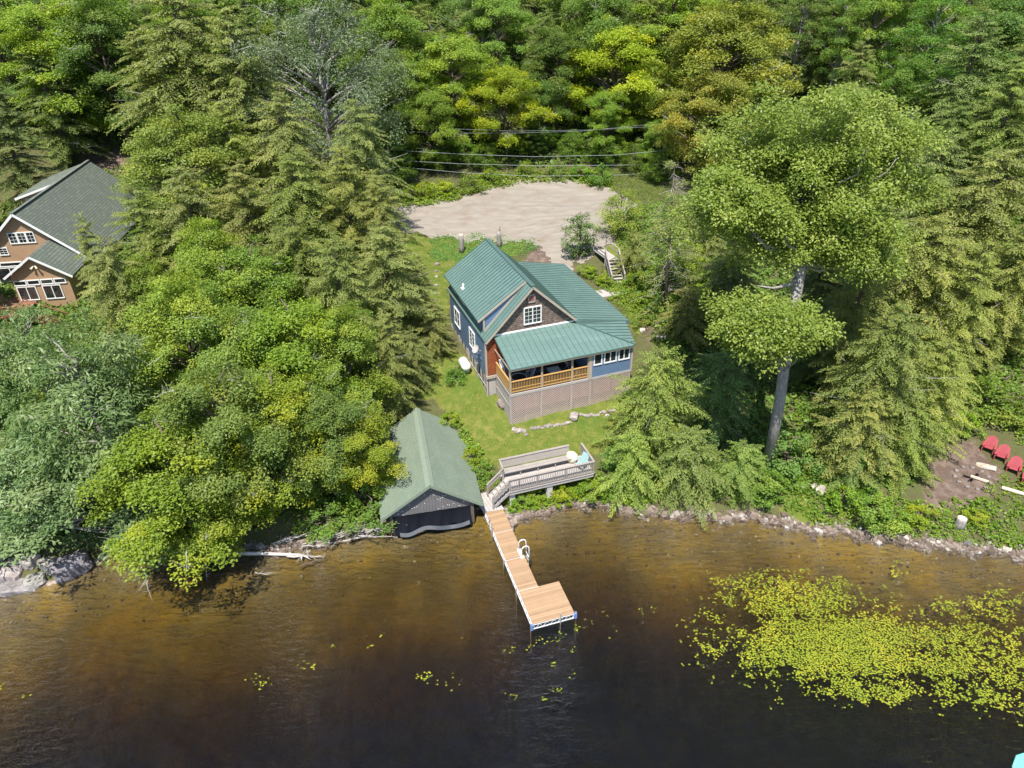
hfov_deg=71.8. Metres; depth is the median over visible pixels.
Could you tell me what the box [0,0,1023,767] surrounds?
ground
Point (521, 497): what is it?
leafy bush
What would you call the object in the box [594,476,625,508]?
leafy bush
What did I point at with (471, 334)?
window
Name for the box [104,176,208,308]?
hemlock tree
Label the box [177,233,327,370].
maple tree
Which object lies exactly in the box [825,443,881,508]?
hemlock tree
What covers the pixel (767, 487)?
leafy bush
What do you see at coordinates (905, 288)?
hemlock tree
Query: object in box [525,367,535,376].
patio chair
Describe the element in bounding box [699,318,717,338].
leafy bush
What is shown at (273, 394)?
maple tree
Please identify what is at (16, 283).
window
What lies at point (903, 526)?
leafy bush
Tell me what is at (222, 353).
maple tree
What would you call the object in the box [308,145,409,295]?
hemlock tree
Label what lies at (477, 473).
leafy bush
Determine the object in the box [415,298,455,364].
hemlock tree
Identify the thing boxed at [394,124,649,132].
power line
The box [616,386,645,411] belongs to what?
leafy bush
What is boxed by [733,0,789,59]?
maple tree
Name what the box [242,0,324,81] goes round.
maple tree
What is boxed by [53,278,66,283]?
window
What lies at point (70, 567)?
boulder
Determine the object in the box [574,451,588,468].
beach chair
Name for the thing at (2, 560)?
boulder
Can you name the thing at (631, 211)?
tree
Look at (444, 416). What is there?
leafy bush
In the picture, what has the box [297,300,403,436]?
maple tree
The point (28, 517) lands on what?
basswood tree
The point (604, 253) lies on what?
wooden stairs
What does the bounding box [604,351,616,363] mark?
window
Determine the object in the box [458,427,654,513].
bank weeds
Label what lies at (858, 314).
hemlock tree
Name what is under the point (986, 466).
log
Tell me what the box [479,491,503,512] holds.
landing boards
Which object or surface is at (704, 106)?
maple tree
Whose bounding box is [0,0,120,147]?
maple tree
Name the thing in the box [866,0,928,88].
maple tree
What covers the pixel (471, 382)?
lawn grass
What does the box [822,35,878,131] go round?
hemlock tree
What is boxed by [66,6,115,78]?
hemlock tree
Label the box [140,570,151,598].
bare twig
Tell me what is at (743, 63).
hemlock tree
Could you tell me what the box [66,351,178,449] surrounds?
basswood tree
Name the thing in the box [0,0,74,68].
maple tree
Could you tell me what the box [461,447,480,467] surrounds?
leafy bush
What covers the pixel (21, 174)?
hemlock tree
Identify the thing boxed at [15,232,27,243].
window
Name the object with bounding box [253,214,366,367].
hemlock tree
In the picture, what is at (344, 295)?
hemlock tree
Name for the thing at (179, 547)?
maple tree
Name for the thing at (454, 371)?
leafy bush
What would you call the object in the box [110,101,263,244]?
maple tree
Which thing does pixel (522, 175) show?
power line
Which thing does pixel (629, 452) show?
hemlock tree
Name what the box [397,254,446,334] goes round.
hemlock tree
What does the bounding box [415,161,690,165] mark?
power line
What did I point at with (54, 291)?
window
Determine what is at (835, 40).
maple tree
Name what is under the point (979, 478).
split log
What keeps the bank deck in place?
on the ground at (388, 732)
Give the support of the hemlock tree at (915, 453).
on the ground at (388, 732)
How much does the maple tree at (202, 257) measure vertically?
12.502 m
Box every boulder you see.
[0,530,13,561]
[0,556,23,582]
[0,578,35,597]
[20,552,40,569]
[23,572,45,589]
[36,556,55,575]
[48,549,93,583]
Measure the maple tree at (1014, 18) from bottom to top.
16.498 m
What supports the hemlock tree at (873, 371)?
on the ground at (388, 732)
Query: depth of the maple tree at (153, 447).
36.95 m
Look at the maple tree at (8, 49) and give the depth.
86.65 m
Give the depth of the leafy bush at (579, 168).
83.84 m
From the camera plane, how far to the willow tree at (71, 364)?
39.43 m
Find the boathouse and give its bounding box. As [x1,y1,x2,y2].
[377,407,483,537]
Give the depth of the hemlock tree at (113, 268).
48.01 m
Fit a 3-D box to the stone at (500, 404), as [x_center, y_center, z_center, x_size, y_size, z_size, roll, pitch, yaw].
[-0.733,1.480,50.697,0.582,0.570,0.914,-15,34,-21]
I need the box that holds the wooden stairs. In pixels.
[593,239,625,283]
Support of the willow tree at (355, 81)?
on the ground at (388, 732)
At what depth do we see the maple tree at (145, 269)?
48.58 m
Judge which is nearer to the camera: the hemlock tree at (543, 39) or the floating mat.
the floating mat
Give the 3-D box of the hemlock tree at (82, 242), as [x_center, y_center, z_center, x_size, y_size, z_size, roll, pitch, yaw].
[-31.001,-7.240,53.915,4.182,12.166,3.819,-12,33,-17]
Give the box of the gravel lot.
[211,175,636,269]
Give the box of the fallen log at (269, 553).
[235,551,310,559]
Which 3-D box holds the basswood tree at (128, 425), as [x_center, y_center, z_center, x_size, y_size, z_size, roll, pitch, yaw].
[-22.270,5.813,41.248,11.512,8.656,10.916,17,36,27]
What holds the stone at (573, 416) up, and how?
on the ground at (388, 732)
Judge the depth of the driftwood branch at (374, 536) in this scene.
42.58 m
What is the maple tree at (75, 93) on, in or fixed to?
on the ground at (388, 732)
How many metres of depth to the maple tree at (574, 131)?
87.81 m
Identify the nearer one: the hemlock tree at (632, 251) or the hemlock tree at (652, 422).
the hemlock tree at (652, 422)
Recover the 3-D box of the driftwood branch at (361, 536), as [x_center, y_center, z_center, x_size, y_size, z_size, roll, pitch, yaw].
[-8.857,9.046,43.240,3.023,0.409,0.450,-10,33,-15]
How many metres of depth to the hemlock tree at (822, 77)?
89.43 m
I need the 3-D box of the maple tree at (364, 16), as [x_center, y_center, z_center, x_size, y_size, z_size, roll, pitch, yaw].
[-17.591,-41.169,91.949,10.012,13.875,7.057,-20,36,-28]
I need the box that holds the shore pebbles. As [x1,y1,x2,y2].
[138,496,1023,565]
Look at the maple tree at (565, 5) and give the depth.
93.50 m
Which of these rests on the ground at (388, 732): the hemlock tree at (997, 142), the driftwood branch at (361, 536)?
the hemlock tree at (997, 142)
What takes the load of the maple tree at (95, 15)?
on the ground at (388, 732)
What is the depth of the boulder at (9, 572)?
40.36 m
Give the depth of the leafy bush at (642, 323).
57.90 m
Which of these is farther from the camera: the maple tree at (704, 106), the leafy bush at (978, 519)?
the maple tree at (704, 106)
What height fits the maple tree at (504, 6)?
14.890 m
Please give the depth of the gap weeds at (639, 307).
58.82 m
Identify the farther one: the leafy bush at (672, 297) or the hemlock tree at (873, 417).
the leafy bush at (672, 297)
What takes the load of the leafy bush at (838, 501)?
on the ground at (388, 732)
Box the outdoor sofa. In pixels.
[525,363,557,373]
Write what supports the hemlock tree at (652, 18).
on the ground at (388, 732)
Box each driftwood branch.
[282,529,321,541]
[343,531,383,541]
[358,529,391,536]
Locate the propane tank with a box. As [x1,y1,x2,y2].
[458,357,470,372]
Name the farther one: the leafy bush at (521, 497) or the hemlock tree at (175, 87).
the hemlock tree at (175, 87)
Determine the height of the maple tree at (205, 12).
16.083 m
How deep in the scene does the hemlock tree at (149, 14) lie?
104.73 m
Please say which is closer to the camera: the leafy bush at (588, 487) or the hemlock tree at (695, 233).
the leafy bush at (588, 487)
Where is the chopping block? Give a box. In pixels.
[953,515,967,530]
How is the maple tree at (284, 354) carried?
on the ground at (388, 732)
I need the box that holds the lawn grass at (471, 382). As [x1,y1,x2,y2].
[394,235,632,465]
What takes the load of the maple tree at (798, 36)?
on the ground at (388, 732)
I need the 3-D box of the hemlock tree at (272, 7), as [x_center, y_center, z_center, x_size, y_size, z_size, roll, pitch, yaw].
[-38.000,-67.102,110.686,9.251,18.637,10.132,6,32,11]
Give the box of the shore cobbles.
[127,495,1023,564]
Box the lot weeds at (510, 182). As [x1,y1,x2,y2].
[394,167,614,207]
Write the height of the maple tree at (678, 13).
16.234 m
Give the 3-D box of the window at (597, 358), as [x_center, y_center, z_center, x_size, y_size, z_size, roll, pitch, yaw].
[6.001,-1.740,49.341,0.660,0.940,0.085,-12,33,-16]
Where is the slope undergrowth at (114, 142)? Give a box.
[0,0,1020,168]
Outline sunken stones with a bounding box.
[0,502,1023,659]
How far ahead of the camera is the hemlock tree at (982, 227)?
51.45 m
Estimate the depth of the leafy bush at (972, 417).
47.28 m
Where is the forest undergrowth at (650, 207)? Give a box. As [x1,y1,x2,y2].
[0,159,1023,541]
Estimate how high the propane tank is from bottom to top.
1.020 m
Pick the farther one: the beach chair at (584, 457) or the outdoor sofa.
the outdoor sofa
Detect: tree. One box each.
[0,0,49,132]
[0,0,72,97]
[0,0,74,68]
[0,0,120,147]
[0,81,63,219]
[0,302,106,442]
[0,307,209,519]
[0,422,109,521]
[0,456,158,568]
[5,0,59,63]
[7,44,111,169]
[7,404,219,582]
[40,0,161,100]
[44,0,150,151]
[55,78,96,118]
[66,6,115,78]
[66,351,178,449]
[69,211,127,342]
[73,236,188,402]
[73,405,284,591]
[82,0,153,114]
[89,70,130,131]
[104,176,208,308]
[105,251,206,375]
[106,0,287,200]
[107,23,200,194]
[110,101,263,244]
[112,268,262,417]
[127,0,188,63]
[130,0,241,95]
[138,0,186,35]
[143,139,193,258]
[143,166,252,306]
[148,454,263,569]
[149,359,323,532]
[158,215,270,354]
[173,4,313,196]
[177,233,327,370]
[178,303,294,435]
[193,0,250,88]
[195,98,290,242]
[199,0,260,38]
[207,158,283,304]
[210,361,351,513]
[222,0,418,182]
[227,288,376,437]
[230,0,285,97]
[239,91,336,237]
[240,146,369,301]
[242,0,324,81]
[248,0,296,47]
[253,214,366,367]
[260,1,283,13]
[277,379,387,497]
[281,0,362,109]
[291,236,390,379]
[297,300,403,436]
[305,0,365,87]
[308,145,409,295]
[320,99,422,250]
[320,402,408,494]
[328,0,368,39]
[337,8,404,111]
[338,0,449,132]
[348,219,444,361]
[350,168,422,291]
[361,0,434,70]
[362,306,423,427]
[364,113,414,181]
[365,149,417,187]
[368,50,447,154]
[390,32,512,148]
[392,83,471,171]
[393,141,431,167]
[393,330,440,393]
[397,3,453,108]
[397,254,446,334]
[399,0,433,37]
[403,0,486,82]
[415,141,449,170]
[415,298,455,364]
[424,144,457,166]
[444,0,550,109]
[445,139,485,168]
[446,0,520,103]
[452,56,561,160]
[454,0,507,37]
[470,141,503,168]
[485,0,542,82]
[497,128,525,156]
[511,73,577,137]
[516,5,567,117]
[519,0,570,38]
[519,22,605,132]
[519,128,547,152]
[524,124,563,152]
[533,0,597,85]
[552,14,676,139]
[557,132,590,159]
[558,129,585,149]
[559,211,601,259]
[561,0,644,107]
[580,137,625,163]
[582,86,637,159]
[589,429,674,517]
[591,345,711,498]
[595,188,646,238]
[610,229,651,278]
[613,0,683,123]
[616,141,651,170]
[619,1,669,28]
[620,59,677,141]
[621,0,665,57]
[625,0,723,100]
[625,160,707,313]
[628,0,725,54]
[635,115,684,164]
[637,423,740,529]
[638,153,681,183]
[642,0,804,137]
[648,61,769,182]
[650,281,717,356]
[657,235,713,282]
[666,76,957,467]
[671,214,708,248]
[673,348,761,467]
[685,0,744,102]
[687,220,727,270]
[689,0,779,130]
[693,237,768,328]
[703,438,771,510]
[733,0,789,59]
[734,0,796,101]
[769,0,835,110]
[773,261,857,326]
[782,0,845,73]
[786,0,867,104]
[788,302,841,386]
[791,261,901,406]
[799,301,958,492]
[802,383,911,495]
[810,0,870,115]
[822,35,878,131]
[824,0,913,91]
[824,198,919,333]
[825,215,993,407]
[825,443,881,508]
[843,0,953,67]
[855,52,941,151]
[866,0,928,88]
[873,399,948,503]
[876,132,982,295]
[880,0,981,119]
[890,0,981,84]
[890,7,1010,189]
[892,335,982,462]
[894,148,1023,345]
[901,99,982,210]
[906,236,1008,397]
[918,0,1023,128]
[924,0,987,51]
[932,56,1023,225]
[955,0,1023,80]
[963,224,1023,375]
[968,25,1023,178]
[972,0,1023,113]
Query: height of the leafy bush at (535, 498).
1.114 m
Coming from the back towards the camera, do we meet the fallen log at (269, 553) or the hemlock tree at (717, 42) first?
the hemlock tree at (717, 42)
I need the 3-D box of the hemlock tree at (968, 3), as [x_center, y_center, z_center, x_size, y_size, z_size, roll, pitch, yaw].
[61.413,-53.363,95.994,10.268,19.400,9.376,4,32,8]
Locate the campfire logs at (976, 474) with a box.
[963,473,981,480]
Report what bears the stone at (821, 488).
on the ground at (388, 732)
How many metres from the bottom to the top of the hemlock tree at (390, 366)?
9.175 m
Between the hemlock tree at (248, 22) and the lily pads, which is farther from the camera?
the hemlock tree at (248, 22)
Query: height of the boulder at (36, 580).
0.675 m
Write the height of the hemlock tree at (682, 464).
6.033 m
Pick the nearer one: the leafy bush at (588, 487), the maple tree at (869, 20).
the leafy bush at (588, 487)
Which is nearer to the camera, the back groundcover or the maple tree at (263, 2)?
the back groundcover
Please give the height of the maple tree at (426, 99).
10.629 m
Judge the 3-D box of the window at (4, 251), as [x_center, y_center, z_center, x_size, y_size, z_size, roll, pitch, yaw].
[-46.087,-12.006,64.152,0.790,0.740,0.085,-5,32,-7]
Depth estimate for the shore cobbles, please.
42.86 m
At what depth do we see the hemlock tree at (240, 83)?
69.90 m
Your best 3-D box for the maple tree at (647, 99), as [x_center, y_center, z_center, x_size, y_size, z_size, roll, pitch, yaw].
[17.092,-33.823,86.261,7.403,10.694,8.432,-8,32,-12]
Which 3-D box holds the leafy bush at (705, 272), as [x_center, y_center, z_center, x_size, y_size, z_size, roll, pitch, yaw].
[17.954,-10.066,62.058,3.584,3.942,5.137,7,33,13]
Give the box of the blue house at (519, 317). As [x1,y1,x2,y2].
[444,238,635,424]
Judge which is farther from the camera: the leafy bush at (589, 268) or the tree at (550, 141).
the tree at (550, 141)
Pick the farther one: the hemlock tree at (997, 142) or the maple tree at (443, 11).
the maple tree at (443, 11)
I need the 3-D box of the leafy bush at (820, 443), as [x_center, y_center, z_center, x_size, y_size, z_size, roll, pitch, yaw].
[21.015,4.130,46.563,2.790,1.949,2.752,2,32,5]
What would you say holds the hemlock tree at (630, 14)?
on the ground at (388, 732)
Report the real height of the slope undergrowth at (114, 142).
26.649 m
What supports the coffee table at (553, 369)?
on the blue house at (519, 317)
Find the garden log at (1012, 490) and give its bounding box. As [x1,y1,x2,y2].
[1001,486,1023,495]
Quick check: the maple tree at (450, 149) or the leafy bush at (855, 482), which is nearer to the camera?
the leafy bush at (855, 482)
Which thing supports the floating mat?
on the lake water
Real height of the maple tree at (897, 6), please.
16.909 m
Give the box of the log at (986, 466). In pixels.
[976,462,995,470]
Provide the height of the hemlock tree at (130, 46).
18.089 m
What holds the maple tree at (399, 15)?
on the ground at (388, 732)
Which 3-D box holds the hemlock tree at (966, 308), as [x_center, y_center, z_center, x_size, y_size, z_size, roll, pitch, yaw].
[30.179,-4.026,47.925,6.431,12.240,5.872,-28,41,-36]
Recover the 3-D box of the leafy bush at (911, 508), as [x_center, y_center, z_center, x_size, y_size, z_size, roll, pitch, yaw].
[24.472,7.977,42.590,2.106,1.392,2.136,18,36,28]
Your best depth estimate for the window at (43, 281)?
62.20 m
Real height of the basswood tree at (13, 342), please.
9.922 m
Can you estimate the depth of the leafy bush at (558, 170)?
84.42 m
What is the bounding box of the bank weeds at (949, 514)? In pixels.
[790,459,1023,548]
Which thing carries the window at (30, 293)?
in the tan house at (38, 252)
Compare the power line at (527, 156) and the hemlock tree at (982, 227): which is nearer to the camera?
the hemlock tree at (982, 227)
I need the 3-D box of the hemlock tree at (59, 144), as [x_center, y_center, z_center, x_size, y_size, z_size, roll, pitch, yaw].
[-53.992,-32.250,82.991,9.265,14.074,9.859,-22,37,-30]
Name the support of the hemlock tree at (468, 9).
on the ground at (388, 732)
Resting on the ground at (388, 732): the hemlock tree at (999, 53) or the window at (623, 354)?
the hemlock tree at (999, 53)
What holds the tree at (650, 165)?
on the ground at (388, 732)
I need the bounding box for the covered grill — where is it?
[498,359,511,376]
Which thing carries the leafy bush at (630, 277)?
on the ground at (388, 732)
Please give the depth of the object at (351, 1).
96.75 m
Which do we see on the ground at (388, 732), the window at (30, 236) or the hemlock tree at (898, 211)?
the hemlock tree at (898, 211)
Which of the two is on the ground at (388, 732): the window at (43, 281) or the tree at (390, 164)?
the tree at (390, 164)
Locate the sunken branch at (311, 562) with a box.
[299,557,326,566]
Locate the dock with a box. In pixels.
[484,510,576,653]
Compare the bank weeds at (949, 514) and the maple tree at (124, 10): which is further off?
the maple tree at (124, 10)
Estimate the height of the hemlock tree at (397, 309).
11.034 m
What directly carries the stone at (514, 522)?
on the ground at (388, 732)
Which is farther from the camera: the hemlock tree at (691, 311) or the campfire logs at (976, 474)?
the hemlock tree at (691, 311)
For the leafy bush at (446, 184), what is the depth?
80.41 m
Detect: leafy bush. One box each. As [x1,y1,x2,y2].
[290,493,361,544]
[334,479,386,518]
[351,486,405,537]
[401,185,421,201]
[413,179,433,198]
[429,179,455,196]
[439,411,463,428]
[442,361,468,383]
[455,173,487,194]
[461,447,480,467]
[469,460,495,490]
[478,166,502,183]
[502,493,533,509]
[516,159,536,177]
[524,488,546,510]
[548,154,572,178]
[550,484,581,508]
[567,164,592,179]
[573,478,606,504]
[576,264,597,277]
[586,161,612,186]
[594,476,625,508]
[596,273,615,286]
[598,438,634,470]
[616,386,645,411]
[623,270,649,287]
[631,293,651,306]
[632,313,654,327]
[648,291,676,304]
[654,265,683,284]
[667,310,699,331]
[678,283,705,306]
[696,251,732,281]
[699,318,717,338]
[747,467,795,507]
[751,428,827,479]
[808,433,838,454]
[818,451,880,494]
[818,483,866,517]
[842,486,895,525]
[861,504,918,538]
[900,502,940,531]
[943,406,986,437]
[957,367,1023,427]
[962,508,989,528]
[971,390,1023,429]
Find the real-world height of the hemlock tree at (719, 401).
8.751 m
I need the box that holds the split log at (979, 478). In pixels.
[970,475,988,482]
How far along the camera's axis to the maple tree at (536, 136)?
87.10 m
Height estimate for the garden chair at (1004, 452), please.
0.889 m
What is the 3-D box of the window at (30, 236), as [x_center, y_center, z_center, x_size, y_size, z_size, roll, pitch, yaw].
[-43.429,-13.232,63.859,0.710,1.040,0.085,-5,32,-7]
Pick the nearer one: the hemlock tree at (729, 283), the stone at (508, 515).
the stone at (508, 515)
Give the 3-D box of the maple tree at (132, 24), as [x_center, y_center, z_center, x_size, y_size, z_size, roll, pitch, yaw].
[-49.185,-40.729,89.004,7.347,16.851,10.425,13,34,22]
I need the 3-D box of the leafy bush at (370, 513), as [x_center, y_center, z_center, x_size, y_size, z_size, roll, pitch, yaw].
[-8.587,7.745,44.126,4.378,2.688,3.054,25,40,36]
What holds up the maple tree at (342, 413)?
on the ground at (388, 732)
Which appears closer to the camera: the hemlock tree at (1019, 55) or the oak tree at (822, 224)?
the oak tree at (822, 224)
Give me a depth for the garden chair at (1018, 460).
45.10 m
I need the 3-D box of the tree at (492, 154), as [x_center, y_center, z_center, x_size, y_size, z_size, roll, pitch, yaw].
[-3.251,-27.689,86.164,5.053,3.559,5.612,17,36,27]
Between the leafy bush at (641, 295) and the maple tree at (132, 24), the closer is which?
the leafy bush at (641, 295)
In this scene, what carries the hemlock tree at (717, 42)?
on the ground at (388, 732)
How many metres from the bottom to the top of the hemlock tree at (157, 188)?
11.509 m
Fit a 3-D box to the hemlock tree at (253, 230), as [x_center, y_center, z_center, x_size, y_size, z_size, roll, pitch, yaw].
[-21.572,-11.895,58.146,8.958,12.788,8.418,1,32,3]
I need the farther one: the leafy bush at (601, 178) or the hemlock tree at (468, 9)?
the hemlock tree at (468, 9)
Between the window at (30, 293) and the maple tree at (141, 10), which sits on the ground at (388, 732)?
the maple tree at (141, 10)
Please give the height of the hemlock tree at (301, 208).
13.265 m
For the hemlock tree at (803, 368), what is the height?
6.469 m
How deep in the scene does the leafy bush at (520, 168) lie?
85.07 m
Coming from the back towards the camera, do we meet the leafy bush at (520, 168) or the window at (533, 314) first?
the leafy bush at (520, 168)
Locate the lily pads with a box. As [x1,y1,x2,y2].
[0,551,1023,725]
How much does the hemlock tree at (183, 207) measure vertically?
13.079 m
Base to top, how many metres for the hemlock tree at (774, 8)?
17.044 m
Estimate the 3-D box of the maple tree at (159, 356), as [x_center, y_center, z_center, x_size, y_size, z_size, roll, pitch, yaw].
[-20.525,-1.414,45.825,8.725,12.643,9.938,-5,32,-6]
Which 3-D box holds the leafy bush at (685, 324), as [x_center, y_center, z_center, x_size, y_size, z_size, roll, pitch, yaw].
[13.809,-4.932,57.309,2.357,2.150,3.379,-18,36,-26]
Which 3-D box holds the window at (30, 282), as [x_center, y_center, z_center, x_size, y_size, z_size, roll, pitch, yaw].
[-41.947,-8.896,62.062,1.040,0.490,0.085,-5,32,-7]
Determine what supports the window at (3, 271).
in the tan house at (38, 252)
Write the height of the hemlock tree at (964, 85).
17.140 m
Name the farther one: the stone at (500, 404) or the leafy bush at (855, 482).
the stone at (500, 404)
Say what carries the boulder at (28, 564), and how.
on the ground at (388, 732)
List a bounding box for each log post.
[458,234,464,252]
[497,229,501,246]
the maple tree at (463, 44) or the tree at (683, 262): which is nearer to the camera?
the tree at (683, 262)
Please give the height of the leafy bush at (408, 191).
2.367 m
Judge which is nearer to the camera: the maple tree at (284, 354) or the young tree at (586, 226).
the maple tree at (284, 354)
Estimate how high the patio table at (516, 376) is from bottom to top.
0.733 m
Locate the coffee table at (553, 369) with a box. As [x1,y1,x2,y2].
[547,366,561,377]
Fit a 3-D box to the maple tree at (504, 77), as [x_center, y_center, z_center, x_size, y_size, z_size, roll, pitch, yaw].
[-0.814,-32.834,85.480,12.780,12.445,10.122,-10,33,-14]
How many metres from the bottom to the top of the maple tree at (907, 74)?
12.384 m
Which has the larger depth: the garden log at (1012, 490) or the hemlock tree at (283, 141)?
the hemlock tree at (283, 141)
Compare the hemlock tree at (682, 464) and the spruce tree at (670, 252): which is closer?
the hemlock tree at (682, 464)
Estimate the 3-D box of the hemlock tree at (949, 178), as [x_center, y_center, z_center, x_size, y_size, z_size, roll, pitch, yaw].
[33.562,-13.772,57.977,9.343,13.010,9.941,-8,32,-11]
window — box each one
[0,247,9,255]
[0,261,21,267]
[0,266,20,284]
[6,233,18,243]
[13,280,27,286]
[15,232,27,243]
[16,286,40,300]
[24,231,36,242]
[26,279,40,285]
[40,278,53,284]
[41,284,64,298]
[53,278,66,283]
[454,306,460,329]
[469,327,474,347]
[523,305,541,324]
[593,354,602,365]
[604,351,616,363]
[618,348,629,360]
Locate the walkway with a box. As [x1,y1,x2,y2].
[596,289,622,298]
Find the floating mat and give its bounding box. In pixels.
[1012,753,1023,767]
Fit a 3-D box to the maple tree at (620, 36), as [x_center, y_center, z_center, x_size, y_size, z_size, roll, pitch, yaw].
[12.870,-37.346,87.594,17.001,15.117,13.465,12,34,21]
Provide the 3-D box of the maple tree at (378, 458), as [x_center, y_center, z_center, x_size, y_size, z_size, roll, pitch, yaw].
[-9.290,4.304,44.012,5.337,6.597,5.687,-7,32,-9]
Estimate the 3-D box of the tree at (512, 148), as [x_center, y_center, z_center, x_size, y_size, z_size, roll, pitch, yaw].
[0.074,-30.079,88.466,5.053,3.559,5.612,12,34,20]
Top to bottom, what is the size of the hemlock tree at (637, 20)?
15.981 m
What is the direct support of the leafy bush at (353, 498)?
on the ground at (388, 732)
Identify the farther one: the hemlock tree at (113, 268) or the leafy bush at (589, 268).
the leafy bush at (589, 268)
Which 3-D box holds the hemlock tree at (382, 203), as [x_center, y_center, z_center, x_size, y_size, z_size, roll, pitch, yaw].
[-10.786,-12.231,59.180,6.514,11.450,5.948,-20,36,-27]
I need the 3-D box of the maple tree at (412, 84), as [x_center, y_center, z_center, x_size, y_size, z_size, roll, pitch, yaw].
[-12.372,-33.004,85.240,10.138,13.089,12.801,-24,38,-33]
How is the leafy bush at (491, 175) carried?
on the ground at (388, 732)
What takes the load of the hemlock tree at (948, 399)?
on the ground at (388, 732)
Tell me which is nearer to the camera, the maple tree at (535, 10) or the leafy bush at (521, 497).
the leafy bush at (521, 497)
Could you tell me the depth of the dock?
39.14 m
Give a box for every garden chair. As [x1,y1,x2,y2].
[980,436,997,454]
[993,444,1010,463]
[1005,456,1022,475]
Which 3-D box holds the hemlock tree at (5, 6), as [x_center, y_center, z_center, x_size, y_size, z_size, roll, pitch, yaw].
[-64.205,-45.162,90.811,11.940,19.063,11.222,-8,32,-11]
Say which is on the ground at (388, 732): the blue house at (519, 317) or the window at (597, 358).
the blue house at (519, 317)
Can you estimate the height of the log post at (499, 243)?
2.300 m
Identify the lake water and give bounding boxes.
[0,506,1023,767]
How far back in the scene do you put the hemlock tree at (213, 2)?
95.36 m
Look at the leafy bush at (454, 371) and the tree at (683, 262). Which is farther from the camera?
the tree at (683, 262)
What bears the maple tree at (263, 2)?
on the ground at (388, 732)
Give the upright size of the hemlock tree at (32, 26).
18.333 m
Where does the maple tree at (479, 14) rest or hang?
on the ground at (388, 732)
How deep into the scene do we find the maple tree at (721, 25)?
77.37 m
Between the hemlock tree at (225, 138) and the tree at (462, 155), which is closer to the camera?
the hemlock tree at (225, 138)
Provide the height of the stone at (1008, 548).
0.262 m
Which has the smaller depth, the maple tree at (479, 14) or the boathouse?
the boathouse
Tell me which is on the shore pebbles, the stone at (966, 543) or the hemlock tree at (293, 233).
the stone at (966, 543)
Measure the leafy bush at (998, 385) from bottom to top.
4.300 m
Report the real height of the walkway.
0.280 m
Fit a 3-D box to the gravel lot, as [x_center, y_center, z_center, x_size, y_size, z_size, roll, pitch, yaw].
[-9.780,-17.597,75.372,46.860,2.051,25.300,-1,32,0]
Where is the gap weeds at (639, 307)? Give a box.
[588,268,1023,500]
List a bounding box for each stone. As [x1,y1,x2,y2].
[496,399,503,409]
[505,513,511,518]
[510,518,516,526]
[569,412,578,420]
[655,334,665,340]
[811,483,827,495]
[963,539,971,545]
[1003,545,1011,550]
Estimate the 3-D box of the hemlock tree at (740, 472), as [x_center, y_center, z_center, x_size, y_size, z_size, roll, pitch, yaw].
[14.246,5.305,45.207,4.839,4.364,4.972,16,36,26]
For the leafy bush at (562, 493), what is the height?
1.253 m
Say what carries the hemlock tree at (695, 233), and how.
on the ground at (388, 732)
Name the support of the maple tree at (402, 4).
on the ground at (388, 732)
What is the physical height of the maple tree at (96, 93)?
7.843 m
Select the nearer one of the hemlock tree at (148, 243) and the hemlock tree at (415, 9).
the hemlock tree at (148, 243)
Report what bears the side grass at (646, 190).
on the ground at (388, 732)
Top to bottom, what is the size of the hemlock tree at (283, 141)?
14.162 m
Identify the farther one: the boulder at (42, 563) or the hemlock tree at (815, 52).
the hemlock tree at (815, 52)
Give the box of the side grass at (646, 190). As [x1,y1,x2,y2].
[589,167,833,515]
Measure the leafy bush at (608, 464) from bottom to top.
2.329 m
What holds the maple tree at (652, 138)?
on the ground at (388, 732)
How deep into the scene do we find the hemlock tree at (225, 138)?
65.22 m
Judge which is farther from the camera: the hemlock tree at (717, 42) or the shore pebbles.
the hemlock tree at (717, 42)
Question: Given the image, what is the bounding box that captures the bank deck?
[486,443,594,509]
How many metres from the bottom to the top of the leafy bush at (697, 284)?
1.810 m
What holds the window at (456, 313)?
in the blue house at (519, 317)
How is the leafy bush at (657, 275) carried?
on the ground at (388, 732)
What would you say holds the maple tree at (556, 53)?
on the ground at (388, 732)
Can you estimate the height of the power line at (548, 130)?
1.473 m
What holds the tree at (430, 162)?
on the ground at (388, 732)
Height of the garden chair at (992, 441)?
0.889 m
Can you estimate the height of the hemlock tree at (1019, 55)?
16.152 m
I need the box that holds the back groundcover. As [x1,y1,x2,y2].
[427,232,540,262]
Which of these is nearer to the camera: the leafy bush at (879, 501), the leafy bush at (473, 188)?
the leafy bush at (879, 501)
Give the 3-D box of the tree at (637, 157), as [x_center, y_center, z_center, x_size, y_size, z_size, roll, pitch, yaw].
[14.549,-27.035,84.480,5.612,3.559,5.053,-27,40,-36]
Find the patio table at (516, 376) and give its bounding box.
[511,373,526,380]
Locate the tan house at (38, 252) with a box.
[0,160,143,328]
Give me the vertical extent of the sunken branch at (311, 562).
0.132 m
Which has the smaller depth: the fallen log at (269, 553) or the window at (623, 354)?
the fallen log at (269, 553)
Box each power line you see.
[384,149,665,156]
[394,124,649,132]
[404,167,669,175]
[411,126,637,130]
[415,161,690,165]
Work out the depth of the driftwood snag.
41.88 m
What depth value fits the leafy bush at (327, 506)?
42.83 m
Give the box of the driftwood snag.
[286,549,324,561]
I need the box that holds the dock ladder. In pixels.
[517,539,529,566]
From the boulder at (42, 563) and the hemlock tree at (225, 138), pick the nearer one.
the boulder at (42, 563)
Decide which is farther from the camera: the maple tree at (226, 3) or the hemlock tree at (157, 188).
the maple tree at (226, 3)

